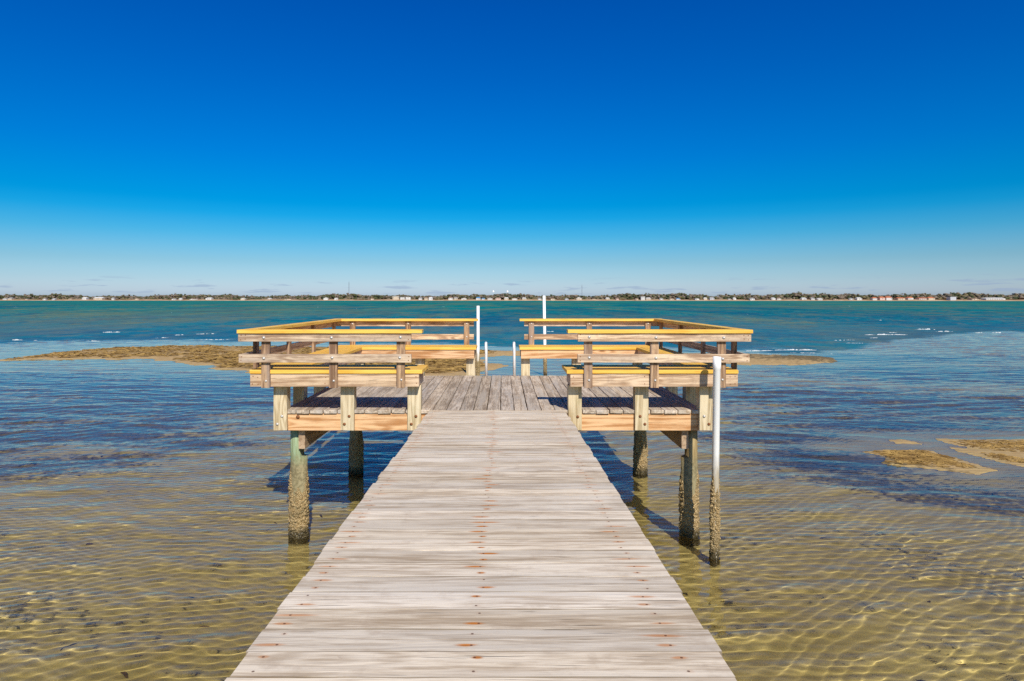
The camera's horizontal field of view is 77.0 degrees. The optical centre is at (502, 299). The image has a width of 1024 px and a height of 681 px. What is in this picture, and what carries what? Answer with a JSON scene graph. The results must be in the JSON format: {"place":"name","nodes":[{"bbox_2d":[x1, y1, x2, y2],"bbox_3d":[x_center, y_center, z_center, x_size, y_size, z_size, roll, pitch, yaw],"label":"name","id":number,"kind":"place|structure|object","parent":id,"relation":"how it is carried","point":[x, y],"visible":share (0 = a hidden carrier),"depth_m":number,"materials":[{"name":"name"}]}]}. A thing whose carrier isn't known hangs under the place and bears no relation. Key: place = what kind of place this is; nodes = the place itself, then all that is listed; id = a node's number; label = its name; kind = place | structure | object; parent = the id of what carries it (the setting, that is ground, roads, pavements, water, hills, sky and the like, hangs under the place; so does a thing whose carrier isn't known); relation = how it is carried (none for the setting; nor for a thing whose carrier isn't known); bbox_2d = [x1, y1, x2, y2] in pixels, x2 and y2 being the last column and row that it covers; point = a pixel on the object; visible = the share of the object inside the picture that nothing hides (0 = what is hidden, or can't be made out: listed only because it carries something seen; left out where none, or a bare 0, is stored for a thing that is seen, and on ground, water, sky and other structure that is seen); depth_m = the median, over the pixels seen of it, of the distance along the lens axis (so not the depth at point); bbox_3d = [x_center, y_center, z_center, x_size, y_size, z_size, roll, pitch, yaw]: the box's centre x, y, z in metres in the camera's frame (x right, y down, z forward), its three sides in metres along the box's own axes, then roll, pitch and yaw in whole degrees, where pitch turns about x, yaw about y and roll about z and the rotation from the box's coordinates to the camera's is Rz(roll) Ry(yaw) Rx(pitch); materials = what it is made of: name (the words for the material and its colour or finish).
{"place":"outdoors","nodes":[
{"label":"outdoors","id":0,"kind":"place"},
{"bbox_2d":[0,328,1023,680],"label":"shallow water","id":1,"kind":"structure","parent":0,"point":[144,516],"depth_m":8.43,"materials":[{"name":"liquid"}]},
{"bbox_2d":[0,301,1023,327],"bbox_3d":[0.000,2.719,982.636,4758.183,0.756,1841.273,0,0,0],"label":"bay water","id":2,"kind":"structure","parent":0,"point":[510,314],"depth_m":123.99,"materials":[{"name":"teal liquid"}]},
{"bbox_2d":[13,329,1000,354],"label":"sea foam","id":3,"kind":"object","parent":2,"relation":"on","point":[750,350],"visible":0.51,"depth_m":49.19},
{"bbox_2d":[0,346,1023,474],"bbox_3d":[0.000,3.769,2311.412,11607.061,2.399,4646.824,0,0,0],"label":"seabed","id":4,"kind":"structure","parent":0,"point":[764,359],"depth_m":26.57,"materials":[{"name":"brown sand"}]},
{"bbox_2d":[7,345,491,372],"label":"sandbar","id":5,"kind":"structure","parent":4,"relation":"on","point":[440,364],"depth_m":30.39,"materials":[{"name":"brown sand"}]},
{"bbox_2d":[288,431,309,538],"bbox_3d":[-2.343,2.484,7.401,0.247,2.032,0.246,0,0,0],"label":"piling","id":6,"kind":"object","parent":4,"relation":"on","point":[298,506],"visible":0.69,"depth_m":7.32,"materials":[{"name":"brown wood"}]},
{"bbox_2d":[348,431,363,473],"bbox_3d":[-2.292,2.484,10.050,0.246,2.032,0.248,0,0,0],"label":"piling","id":7,"kind":"object","parent":4,"relation":"on","point":[356,454],"visible":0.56,"depth_m":9.96,"materials":[{"name":"brown wood"}]},
{"bbox_2d":[284,375,698,448],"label":"pier platform","id":8,"kind":"structure","parent":7,"relation":"on","point":[673,417],"depth_m":7.59,"materials":[{"name":"brown wood"}]},
{"bbox_2d":[237,319,477,430],"bbox_3d":[-1.636,0.893,8.935,2.438,1.140,4.072,0,0,0],"label":"pier bench","id":9,"kind":"object","parent":8,"relation":"on","point":[318,371],"visible":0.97,"depth_m":7.02,"materials":[{"name":"brown wood"}]},
{"bbox_2d":[225,410,736,680],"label":"wooden walkway","id":10,"kind":"structure","parent":8,"relation":"attached to","point":[488,545],"depth_m":2.57,"materials":[{"name":"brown wood"}]},
{"bbox_2d":[485,290,515,375],"bbox_3d":[-0.065,1.319,15.527,0.550,3.222,10.418,0,0,0],"label":"swim ladder","id":11,"kind":"object","parent":8,"relation":"attached to","point":[486,360],"visible":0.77,"depth_m":10.32,"materials":[{"name":"metal"}]},
{"bbox_2d":[519,319,752,430],"bbox_3d":[1.477,0.893,8.935,2.416,1.140,4.072,0,0,0],"label":"pier bench","id":12,"kind":"object","parent":8,"relation":"on","point":[672,371],"visible":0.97,"depth_m":7.00,"materials":[{"name":"brown wood"}]},
{"bbox_2d":[476,306,479,375],"bbox_3d":[-0.831,1.755,21.601,0.153,3.090,0.152,0,0,0],"label":"mooring pipe","id":13,"kind":"object","parent":4,"relation":"on","point":[478,347],"visible":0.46,"depth_m":21.55,"materials":[{"name":"white plastic"}]},
{"bbox_2d":[543,296,546,374],"bbox_3d":[1.512,1.580,23.000,0.178,3.440,0.158,0,0,0],"label":"mooring pipe","id":14,"kind":"object","parent":4,"relation":"on","point":[544,341],"visible":0.51,"depth_m":22.95,"materials":[{"name":"white plastic"}]},
{"bbox_2d":[633,431,647,474],"bbox_3d":[2.149,2.484,10.049,0.242,2.032,0.240,0,0,0],"label":"piling","id":15,"kind":"object","parent":4,"relation":"on","point":[640,456],"visible":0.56,"depth_m":9.96,"materials":[{"name":"brown wood"}]},
{"bbox_2d":[678,431,699,537],"bbox_3d":[2.135,2.484,7.372,0.243,2.032,0.242,0,0,0],"label":"piling","id":16,"kind":"object","parent":4,"relation":"on","point":[688,510],"visible":0.7,"depth_m":7.29,"materials":[{"name":"brown wood"}]},
{"bbox_2d":[709,356,720,558],"bbox_3d":[2.226,1.950,6.761,0.128,2.700,0.124,0,0,0],"label":"mooring pipe","id":17,"kind":"object","parent":4,"relation":"on","point":[715,525],"visible":0.65,"depth_m":6.72,"materials":[{"name":"white plastic"}]},
{"bbox_2d":[0,298,1023,300],"bbox_3d":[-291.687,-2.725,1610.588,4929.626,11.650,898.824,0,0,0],"label":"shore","id":18,"kind":"structure","parent":0,"point":[330,299],"depth_m":1494.23,"materials":[{"name":"plant"}]},
{"bbox_2d":[93,297,104,299],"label":"shore house","id":19,"kind":"structure","parent":18,"relation":"on","point":[99,298],"depth_m":1664.00,"materials":[{"name":"white"}]},
{"bbox_2d":[0,291,1023,299],"bbox_3d":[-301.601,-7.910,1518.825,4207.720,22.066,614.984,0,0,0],"label":"woods","id":20,"kind":"object","parent":18,"relation":"on","point":[825,296],"visible":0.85,"depth_m":1524.94,"materials":[{"name":"green plant"}]},
{"bbox_2d":[946,297,955,299],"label":"shore house","id":21,"kind":"structure","parent":18,"relation":"on","point":[950,298],"depth_m":1277.61,"materials":[{"name":"white"}]},
{"bbox_2d":[981,298,1004,299],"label":"shore house","id":22,"kind":"structure","parent":18,"relation":"on","point":[992,298],"depth_m":1257.08,"materials":[{"name":"white"}]},
{"bbox_2d":[0,0,1023,296],"label":"sky","id":23,"kind":"structure","parent":0,"point":[259,148],"materials":[{"name":"blue"}]},
{"bbox_2d":[865,439,1023,467],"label":"islet sea grass","id":24,"kind":"structure","parent":0,"point":[920,456],"depth_m":11.02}
]}

